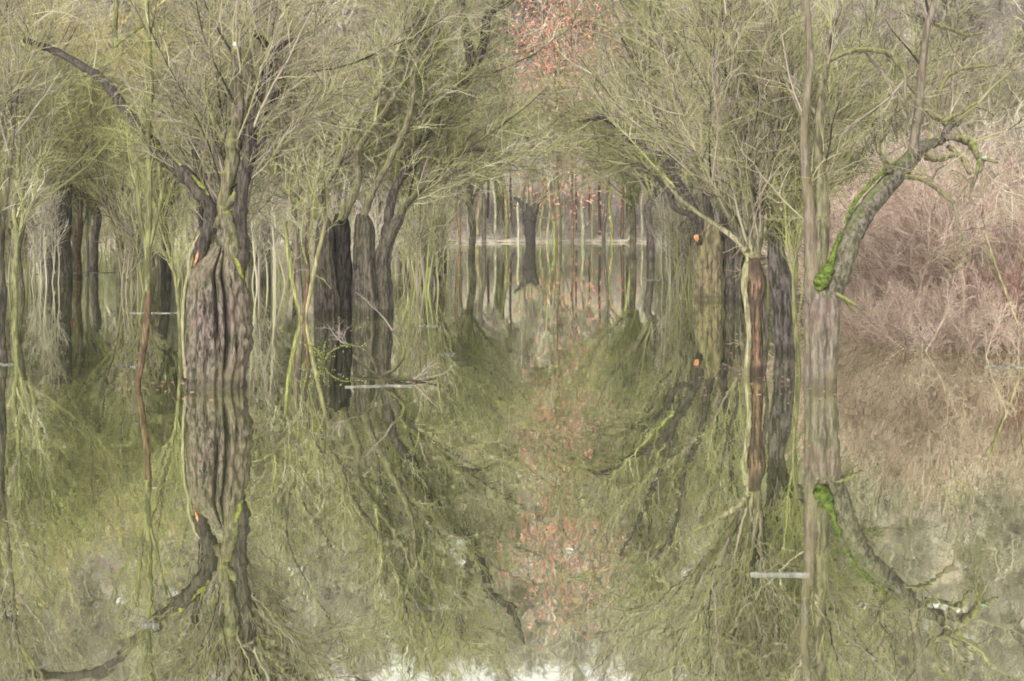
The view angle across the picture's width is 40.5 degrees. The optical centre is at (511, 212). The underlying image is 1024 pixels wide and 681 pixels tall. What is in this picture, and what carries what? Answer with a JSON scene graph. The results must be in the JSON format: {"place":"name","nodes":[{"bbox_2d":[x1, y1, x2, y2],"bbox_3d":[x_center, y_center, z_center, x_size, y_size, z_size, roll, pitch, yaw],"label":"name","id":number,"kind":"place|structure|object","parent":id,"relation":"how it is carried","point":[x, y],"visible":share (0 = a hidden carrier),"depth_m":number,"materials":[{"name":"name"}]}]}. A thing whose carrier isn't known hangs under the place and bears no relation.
{"place":"outdoors","nodes":[
{"label":"outdoors","id":0,"kind":"place"},
{"bbox_2d":[8,303,1000,459],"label":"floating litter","id":1,"kind":"object","parent":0,"point":[469,379],"visible":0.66,"depth_m":20.01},
{"bbox_2d":[0,242,1023,680],"bbox_3d":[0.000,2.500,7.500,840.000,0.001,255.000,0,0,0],"label":"water","id":2,"kind":"structure","parent":0,"point":[318,522],"depth_m":12.39,"materials":[{"name":"liquid"}]},
{"bbox_2d":[1,162,46,281],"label":"willow sapling","id":3,"kind":"object","parent":2,"relation":"on","point":[23,255],"visible":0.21,"depth_m":50.00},
{"bbox_2d":[24,186,49,279],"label":"willow sapling","id":4,"kind":"object","parent":2,"relation":"on","point":[30,262],"visible":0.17,"depth_m":51.72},
{"bbox_2d":[13,169,71,282],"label":"willow sapling","id":5,"kind":"object","parent":2,"relation":"on","point":[43,242],"visible":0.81,"depth_m":49.15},
{"bbox_2d":[0,0,85,302],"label":"slender tree","id":6,"kind":"object","parent":2,"relation":"in","point":[17,232],"visible":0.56,"depth_m":38.41,"materials":[{"name":"plant"}]},
{"bbox_2d":[0,0,143,362],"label":"willow","id":7,"kind":"object","parent":2,"relation":"on","point":[7,5],"visible":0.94,"depth_m":23.13,"materials":[{"name":"green plant"}]},
{"bbox_2d":[27,0,129,277],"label":"slender tree","id":8,"kind":"object","parent":2,"relation":"in","point":[78,245],"visible":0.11,"depth_m":53.32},
{"bbox_2d":[72,23,110,273],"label":"slender tree","id":9,"kind":"object","parent":2,"relation":"in","point":[87,225],"visible":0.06,"depth_m":56.62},
{"bbox_2d":[92,202,114,252],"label":"willow sapling","id":10,"kind":"object","parent":2,"relation":"on","point":[105,241],"visible":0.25,"depth_m":85.47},
{"bbox_2d":[27,59,192,281],"bbox_3d":[-14.034,-1.167,48.798,7.333,9.344,7.678,0,0,-7],"label":"pollard willow","id":11,"kind":"object","parent":2,"relation":"on","point":[93,192],"visible":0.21,"depth_m":49.17,"materials":[{"name":"green plant"}]},
{"bbox_2d":[63,120,168,290],"bbox_3d":[-12.635,-0.123,44.493,3.348,5.935,2.410,0,0,-1],"label":"willow sapling","id":12,"kind":"object","parent":2,"relation":"on","point":[121,263],"visible":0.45,"depth_m":44.44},
{"bbox_2d":[92,159,168,292],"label":"willow sapling","id":13,"kind":"object","parent":2,"relation":"on","point":[135,261],"visible":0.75,"depth_m":42.93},
{"bbox_2d":[80,0,200,385],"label":"slender tree","id":14,"kind":"object","parent":2,"relation":"in","point":[148,236],"visible":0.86,"depth_m":19.98,"materials":[{"name":"plant"}]},
{"bbox_2d":[90,91,198,352],"bbox_3d":[-6.361,0.347,24.480,2.118,5.206,1.917,0,0,0],"label":"slender tree","id":15,"kind":"object","parent":2,"relation":"in","point":[161,220],"visible":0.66,"depth_m":24.63,"materials":[{"name":"plant"}]},
{"bbox_2d":[135,185,189,275],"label":"willow sapling","id":16,"kind":"object","parent":2,"relation":"on","point":[158,256],"visible":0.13,"depth_m":54.62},
{"bbox_2d":[166,152,237,281],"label":"willow sapling","id":17,"kind":"object","parent":2,"relation":"on","point":[198,228],"visible":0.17,"depth_m":49.87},
{"bbox_2d":[216,123,294,284],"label":"willow sapling","id":18,"kind":"object","parent":2,"relation":"on","point":[260,250],"visible":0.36,"depth_m":47.97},
{"bbox_2d":[246,169,289,279],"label":"willow sapling","id":19,"kind":"object","parent":2,"relation":"on","point":[249,270],"visible":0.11,"depth_m":51.26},
{"bbox_2d":[234,110,359,318],"bbox_3d":[-5.131,0.233,32.745,3.469,5.580,2.253,0,0,41],"label":"coppice stool","id":20,"kind":"object","parent":2,"relation":"on","point":[302,303],"visible":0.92,"depth_m":32.69,"materials":[{"name":"green plant"}]},
{"bbox_2d":[277,176,334,275],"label":"willow sapling","id":21,"kind":"object","parent":2,"relation":"on","point":[313,250],"visible":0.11,"depth_m":53.42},
{"bbox_2d":[283,173,353,267],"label":"willow sapling","id":22,"kind":"object","parent":2,"relation":"on","point":[331,208],"visible":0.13,"depth_m":43.24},
{"bbox_2d":[290,0,380,229],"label":"tall tree","id":23,"kind":"object","parent":2,"relation":"on","point":[349,34],"visible":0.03,"depth_m":125.88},
{"bbox_2d":[316,160,380,247],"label":"willow sapling","id":24,"kind":"object","parent":2,"relation":"on","point":[347,196],"visible":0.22,"depth_m":47.75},
{"bbox_2d":[120,0,623,315],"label":"hollow willow","id":25,"kind":"object","parent":2,"relation":"on","point":[368,275],"visible":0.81,"depth_m":34.51,"materials":[{"name":"green plant"}]},
{"bbox_2d":[344,177,406,275],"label":"willow sapling","id":26,"kind":"object","parent":2,"relation":"on","point":[375,222],"visible":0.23,"depth_m":43.36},
{"bbox_2d":[359,165,403,271],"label":"willow sapling","id":27,"kind":"object","parent":2,"relation":"on","point":[377,207],"visible":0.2,"depth_m":58.21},
{"bbox_2d":[321,292,453,382],"bbox_3d":[-1.864,2.024,21.310,2.168,1.652,2.395,0,0,0],"label":"driftwood","id":28,"kind":"object","parent":2,"relation":"on","point":[376,373],"visible":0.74,"depth_m":20.52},
{"bbox_2d":[367,157,441,279],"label":"willow sapling","id":29,"kind":"object","parent":2,"relation":"on","point":[402,248],"visible":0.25,"depth_m":51.63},
{"bbox_2d":[396,159,450,284],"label":"willow sapling","id":30,"kind":"object","parent":2,"relation":"on","point":[412,256],"visible":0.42,"depth_m":47.72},
{"bbox_2d":[393,143,480,289],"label":"willow sapling","id":31,"kind":"object","parent":2,"relation":"on","point":[435,258],"visible":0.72,"depth_m":45.20,"materials":[{"name":"plant"}]},
{"bbox_2d":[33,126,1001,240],"bbox_3d":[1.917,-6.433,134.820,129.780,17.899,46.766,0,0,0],"label":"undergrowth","id":32,"kind":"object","parent":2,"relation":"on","point":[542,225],"visible":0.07,"depth_m":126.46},
{"bbox_2d":[513,172,570,244],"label":"tree stump","id":33,"kind":"object","parent":2,"relation":"in","point":[529,214],"visible":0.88,"depth_m":107.55,"materials":[{"name":"wood"}]},
{"bbox_2d":[446,237,669,242],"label":"reed litter","id":34,"kind":"object","parent":2,"relation":"on","point":[542,240],"visible":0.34,"depth_m":115.98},
{"bbox_2d":[635,194,671,255],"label":"willow sapling","id":35,"kind":"object","parent":2,"relation":"on","point":[654,213],"visible":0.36,"depth_m":80.60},
{"bbox_2d":[596,1,732,280],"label":"slender tree","id":36,"kind":"object","parent":2,"relation":"in","point":[688,182],"visible":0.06,"depth_m":50.85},
{"bbox_2d":[647,173,692,283],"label":"willow sapling","id":37,"kind":"object","parent":2,"relation":"on","point":[663,212],"visible":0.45,"depth_m":49.24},
{"bbox_2d":[659,167,703,288],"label":"willow sapling","id":38,"kind":"object","parent":2,"relation":"on","point":[688,252],"visible":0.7,"depth_m":45.59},
{"bbox_2d":[539,0,883,374],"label":"decayed willow","id":39,"kind":"object","parent":2,"relation":"on","point":[753,283],"visible":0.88,"depth_m":21.31,"materials":[{"name":"green plant"}]},
{"bbox_2d":[699,171,757,276],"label":"willow sapling","id":40,"kind":"object","parent":2,"relation":"on","point":[716,215],"visible":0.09,"depth_m":45.10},
{"bbox_2d":[635,0,843,302],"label":"slender tree","id":41,"kind":"object","parent":2,"relation":"in","point":[737,281],"visible":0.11,"depth_m":38.41,"materials":[{"name":"green plant"}]},
{"bbox_2d":[744,214,768,285],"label":"willow sapling","id":42,"kind":"object","parent":2,"relation":"on","point":[765,258],"visible":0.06,"depth_m":47.00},
{"bbox_2d":[751,572,808,575],"bbox_3d":[1.846,2.495,9.568,0.400,0.030,0.026,0,0,1],"label":"foam streak","id":43,"kind":"object","parent":2,"relation":"on","point":[779,573],"visible":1,"depth_m":9.57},
{"bbox_2d":[712,0,895,371],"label":"slender tree","id":44,"kind":"object","parent":2,"relation":"in","point":[794,239],"visible":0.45,"depth_m":21.70,"materials":[{"name":"plant"}]},
{"bbox_2d":[723,147,1021,313],"bbox_3d":[10.031,0.556,34.048,8.015,4.560,8.617,0,0,-20],"label":"thicket bush","id":45,"kind":"object","parent":2,"relation":"on","point":[834,217],"visible":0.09,"depth_m":32.96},
{"bbox_2d":[771,268,1011,336],"bbox_3d":[7.772,1.948,28.860,4.530,1.871,3.858,0,0,0],"label":"shrub","id":46,"kind":"object","parent":2,"relation":"on","point":[841,316],"visible":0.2,"depth_m":28.82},
{"bbox_2d":[791,127,1023,329],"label":"thicket bush","id":47,"kind":"object","parent":2,"relation":"on","point":[925,225],"visible":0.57,"depth_m":29.08,"materials":[{"name":"plant"}]},
{"bbox_2d":[802,261,1020,348],"bbox_3d":[7.580,1.860,26.095,4.108,1.953,3.913,0,0,0],"label":"shrub","id":48,"kind":"object","parent":2,"relation":"in","point":[865,332],"visible":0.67,"depth_m":25.98,"materials":[{"name":"plant"}]},
{"bbox_2d":[812,105,1023,241],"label":"thicket bush","id":49,"kind":"object","parent":2,"relation":"on","point":[999,163],"visible":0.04,"depth_m":42.53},
{"bbox_2d":[836,81,1023,241],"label":"thicket bush","id":50,"kind":"object","parent":2,"relation":"on","point":[1014,146],"visible":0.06,"depth_m":44.97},
{"bbox_2d":[850,259,1023,355],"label":"shrub","id":51,"kind":"object","parent":2,"relation":"in","point":[979,330],"visible":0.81,"depth_m":25.18,"materials":[{"name":"plant"}]},
{"bbox_2d":[933,241,1023,349],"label":"thicket bush","id":52,"kind":"object","parent":2,"relation":"on","point":[1014,286],"visible":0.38,"depth_m":25.97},
{"bbox_2d":[971,234,1023,347],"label":"golden shoot","id":53,"kind":"object","parent":2,"relation":"on","point":[1015,316],"visible":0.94,"depth_m":24.65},
{"bbox_2d":[10,0,1023,242],"bbox_3d":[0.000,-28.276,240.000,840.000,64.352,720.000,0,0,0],"label":"terrain","id":54,"kind":"structure","parent":0,"point":[618,199],"depth_m":137.89,"materials":[{"name":"plant"}]},
{"bbox_2d":[2,83,116,273],"bbox_3d":[-17.174,-1.578,54.424,9.099,10.278,10.568,0,0,-33],"label":"pollard willow","id":55,"kind":"object","parent":54,"relation":"on","point":[48,261],"visible":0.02,"depth_m":54.20,"materials":[{"name":"green plant"}]},
{"bbox_2d":[0,0,138,174],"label":"pollard willow","id":56,"kind":"object","parent":54,"relation":"on","point":[90,58],"visible":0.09,"depth_m":47.26,"materials":[{"name":"green plant"}]},
{"bbox_2d":[0,0,190,281],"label":"golden willow","id":57,"kind":"object","parent":54,"relation":"on","point":[66,272],"visible":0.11,"depth_m":49.72,"materials":[{"name":"green plant"}]},
{"bbox_2d":[0,0,201,296],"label":"pollard willow","id":58,"kind":"object","parent":54,"relation":"on","point":[88,153],"visible":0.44,"depth_m":41.23,"materials":[{"name":"green plant"}]},
{"bbox_2d":[78,0,132,212],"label":"tall tree","id":59,"kind":"object","parent":54,"relation":"on","point":[111,10],"visible":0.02,"depth_m":119.95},
{"bbox_2d":[62,24,181,269],"bbox_3d":[-18.185,-2.528,59.921,9.254,12.367,11.584,0,0,-15],"label":"pollard willow","id":60,"kind":"object","parent":54,"relation":"on","point":[93,256],"visible":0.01,"depth_m":60.29,"materials":[{"name":"brown plant"}]},
{"bbox_2d":[116,0,189,207],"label":"tall tree","id":61,"kind":"object","parent":54,"relation":"on","point":[134,18],"visible":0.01,"depth_m":125.52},
{"bbox_2d":[107,0,203,220],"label":"tall tree","id":62,"kind":"object","parent":54,"relation":"on","point":[172,25],"visible":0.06,"depth_m":127.41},
{"bbox_2d":[63,0,262,277],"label":"pollard willow","id":63,"kind":"object","parent":54,"relation":"on","point":[166,271],"visible":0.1,"depth_m":53.19,"materials":[{"name":"green plant"}]},
{"bbox_2d":[214,0,272,57],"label":"tall tree","id":64,"kind":"object","parent":54,"relation":"on","point":[238,18],"visible":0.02,"depth_m":116.10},
{"bbox_2d":[122,0,389,281],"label":"pollard willow","id":65,"kind":"object","parent":54,"relation":"on","point":[263,276],"visible":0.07,"depth_m":49.31,"materials":[{"name":"green plant"}]},
{"bbox_2d":[0,0,516,388],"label":"pollard willow","id":66,"kind":"object","parent":54,"relation":"on","point":[216,303],"visible":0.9,"depth_m":20.01,"materials":[{"name":"green plant"}]},
{"bbox_2d":[235,0,306,229],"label":"tall tree","id":67,"kind":"object","parent":54,"relation":"on","point":[290,215],"visible":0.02,"depth_m":123.95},
{"bbox_2d":[275,49,368,261],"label":"pollard willow","id":68,"kind":"object","parent":54,"relation":"on","point":[288,178],"visible":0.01,"depth_m":70.21,"materials":[{"name":"green plant"}]},
{"bbox_2d":[214,1,442,216],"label":"pollard willow","id":69,"kind":"object","parent":54,"relation":"on","point":[363,163],"visible":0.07,"depth_m":61.69,"materials":[{"name":"green plant"}]},
{"bbox_2d":[312,0,376,79],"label":"tall tree","id":70,"kind":"object","parent":54,"relation":"on","point":[343,27],"visible":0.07,"depth_m":118.59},
{"bbox_2d":[304,15,527,248],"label":"pollard willow","id":71,"kind":"object","parent":54,"relation":"on","point":[367,175],"visible":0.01,"depth_m":75.03,"materials":[{"name":"green plant"}]},
{"bbox_2d":[341,52,560,267],"bbox_3d":[-3.669,-2.267,63.348,9.981,12.147,9.532,0,0,-35],"label":"pollard willow","id":72,"kind":"object","parent":54,"relation":"on","point":[401,193],"visible":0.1,"depth_m":62.09,"materials":[{"name":"green plant"}]},
{"bbox_2d":[334,21,571,263],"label":"pollard willow","id":73,"kind":"object","parent":54,"relation":"on","point":[500,117],"visible":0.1,"depth_m":67.62,"materials":[{"name":"green plant"}]},
{"bbox_2d":[455,23,500,236],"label":"slender tree","id":74,"kind":"object","parent":54,"relation":"on","point":[478,213],"visible":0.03,"depth_m":117.88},
{"bbox_2d":[443,0,536,70],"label":"tall tree","id":75,"kind":"object","parent":54,"relation":"on","point":[521,12],"visible":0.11,"depth_m":147.09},
{"bbox_2d":[474,59,508,242],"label":"slender tree","id":76,"kind":"object","parent":54,"relation":"on","point":[483,218],"visible":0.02,"depth_m":114.51,"materials":[{"name":"grey plant"}]},
{"bbox_2d":[426,67,562,257],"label":"pollard willow","id":77,"kind":"object","parent":54,"relation":"on","point":[472,241],"visible":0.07,"depth_m":76.25,"materials":[{"name":"green plant"}]},
{"bbox_2d":[484,76,509,240],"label":"slender tree","id":78,"kind":"object","parent":54,"relation":"on","point":[495,216],"visible":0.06,"depth_m":116.42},
{"bbox_2d":[475,1,519,227],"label":"tall tree","id":79,"kind":"object","parent":54,"relation":"on","point":[501,30],"visible":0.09,"depth_m":127.43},
{"bbox_2d":[481,42,525,238],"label":"slender tree","id":80,"kind":"object","parent":54,"relation":"on","point":[506,215],"visible":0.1,"depth_m":117.98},
{"bbox_2d":[506,65,539,242],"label":"slender tree","id":81,"kind":"object","parent":54,"relation":"on","point":[517,208],"visible":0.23,"depth_m":114.76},
{"bbox_2d":[521,92,543,206],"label":"slender tree","id":82,"kind":"object","parent":54,"relation":"on","point":[532,182],"visible":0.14,"depth_m":118.37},
{"bbox_2d":[523,0,564,30],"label":"tall tree","id":83,"kind":"object","parent":54,"relation":"on","point":[533,8],"visible":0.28,"depth_m":164.50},
{"bbox_2d":[532,33,556,239],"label":"slender tree","id":84,"kind":"object","parent":54,"relation":"on","point":[543,204],"visible":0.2,"depth_m":116.92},
{"bbox_2d":[505,0,590,181],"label":"tall tree","id":85,"kind":"object","parent":54,"relation":"on","point":[541,15],"visible":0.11,"depth_m":144.36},
{"bbox_2d":[532,56,568,242],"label":"slender tree","id":86,"kind":"object","parent":54,"relation":"on","point":[549,215],"visible":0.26,"depth_m":113.38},
{"bbox_2d":[528,23,572,242],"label":"slender tree","id":87,"kind":"object","parent":54,"relation":"on","point":[553,225],"visible":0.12,"depth_m":116.05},
{"bbox_2d":[529,40,589,190],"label":"tall tree","id":88,"kind":"object","parent":54,"relation":"on","point":[565,88],"visible":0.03,"depth_m":132.84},
{"bbox_2d":[550,49,572,239],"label":"slender tree","id":89,"kind":"object","parent":54,"relation":"on","point":[563,227],"visible":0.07,"depth_m":117.45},
{"bbox_2d":[478,0,656,242],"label":"red budded tree","id":90,"kind":"object","parent":54,"relation":"on","point":[558,216],"visible":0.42,"depth_m":112.90,"materials":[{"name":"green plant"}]},
{"bbox_2d":[548,83,592,242],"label":"slender tree","id":91,"kind":"object","parent":54,"relation":"on","point":[572,208],"visible":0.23,"depth_m":113.95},
{"bbox_2d":[507,68,651,256],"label":"pollard willow","id":92,"kind":"object","parent":54,"relation":"on","point":[630,200],"visible":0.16,"depth_m":78.22,"materials":[{"name":"green plant"}]},
{"bbox_2d":[564,40,603,241],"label":"slender tree","id":93,"kind":"object","parent":54,"relation":"on","point":[582,222],"visible":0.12,"depth_m":115.84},
{"bbox_2d":[545,0,629,95],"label":"tall tree","id":94,"kind":"object","parent":54,"relation":"on","point":[604,11],"visible":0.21,"depth_m":150.47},
{"bbox_2d":[595,60,613,241],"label":"slender tree","id":95,"kind":"object","parent":54,"relation":"on","point":[611,224],"visible":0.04,"depth_m":116.63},
{"bbox_2d":[589,33,622,242],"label":"slender tree","id":96,"kind":"object","parent":54,"relation":"on","point":[605,219],"visible":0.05,"depth_m":114.41,"materials":[{"name":"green plant"}]},
{"bbox_2d":[601,24,628,238],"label":"slender tree","id":97,"kind":"object","parent":54,"relation":"on","point":[622,218],"visible":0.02,"depth_m":118.36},
{"bbox_2d":[562,20,696,259],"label":"pollard willow","id":98,"kind":"object","parent":54,"relation":"on","point":[650,249],"visible":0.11,"depth_m":73.16,"materials":[{"name":"green plant"}]},
{"bbox_2d":[552,5,721,277],"bbox_3d":[5.853,-2.232,53.703,8.394,11.779,10.838,0,0,26],"label":"pollard willow","id":99,"kind":"object","parent":54,"relation":"on","point":[668,173],"visible":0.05,"depth_m":53.38,"materials":[{"name":"green plant"}]},
{"bbox_2d":[480,0,796,299],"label":"pollard willow","id":100,"kind":"object","parent":54,"relation":"on","point":[714,265],"visible":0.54,"depth_m":41.13,"materials":[{"name":"green plant"}]},
{"bbox_2d":[724,0,855,70],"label":"tall tree","id":101,"kind":"object","parent":54,"relation":"on","point":[798,3],"visible":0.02,"depth_m":125.00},
{"bbox_2d":[622,0,999,351],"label":"pollard willow","id":102,"kind":"object","parent":54,"relation":"on","point":[779,277],"visible":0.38,"depth_m":24.86,"materials":[{"name":"green plant"}]},
{"bbox_2d":[776,31,896,258],"bbox_3d":[12.910,-2.267,60.938,9.532,12.147,9.981,0,0,2],"label":"pollard willow","id":103,"kind":"object","parent":54,"relation":"on","point":[835,126],"depth_m":59.38,"materials":[{"name":"green plant"}]},
{"bbox_2d":[800,0,894,191],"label":"tall tree","id":104,"kind":"object","parent":54,"relation":"on","point":[849,16],"visible":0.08,"depth_m":118.47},
{"bbox_2d":[764,1,967,214],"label":"pollard willow","id":105,"kind":"object","parent":54,"relation":"on","point":[916,66],"visible":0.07,"depth_m":60.96,"materials":[{"name":"green plant"}]},
{"bbox_2d":[710,0,1023,387],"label":"forked tree","id":106,"kind":"object","parent":54,"relation":"on","point":[825,282],"visible":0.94,"depth_m":20.17,"materials":[{"name":"grey plant"}]},
{"bbox_2d":[850,0,902,72],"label":"tall tree","id":107,"kind":"object","parent":54,"relation":"on","point":[878,14],"visible":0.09,"depth_m":130.49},
{"bbox_2d":[852,0,912,71],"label":"tall tree","id":108,"kind":"object","parent":54,"relation":"on","point":[905,30],"visible":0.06,"depth_m":142.32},
{"bbox_2d":[788,2,1023,200],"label":"pollard willow","id":109,"kind":"object","parent":54,"relation":"on","point":[912,64],"visible":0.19,"depth_m":58.45,"materials":[{"name":"green plant"}]},
{"bbox_2d":[862,10,1023,188],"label":"pollard willow","id":110,"kind":"object","parent":54,"relation":"on","point":[1009,95],"visible":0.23,"depth_m":61.99,"materials":[{"name":"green plant"}]},
{"bbox_2d":[889,0,1009,133],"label":"tall tree","id":111,"kind":"object","parent":54,"relation":"on","point":[966,8],"visible":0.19,"depth_m":117.36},
{"bbox_2d":[912,0,1019,105],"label":"tall tree","id":112,"kind":"object","parent":54,"relation":"on","point":[987,29],"visible":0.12,"depth_m":123.74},
{"bbox_2d":[982,0,1023,129],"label":"tall tree","id":113,"kind":"object","parent":54,"relation":"on","point":[1017,15],"visible":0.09,"depth_m":132.17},
{"bbox_2d":[990,22,1023,149],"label":"tall tree","id":114,"kind":"object","parent":54,"relation":"on","point":[1020,36],"visible":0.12,"depth_m":118.08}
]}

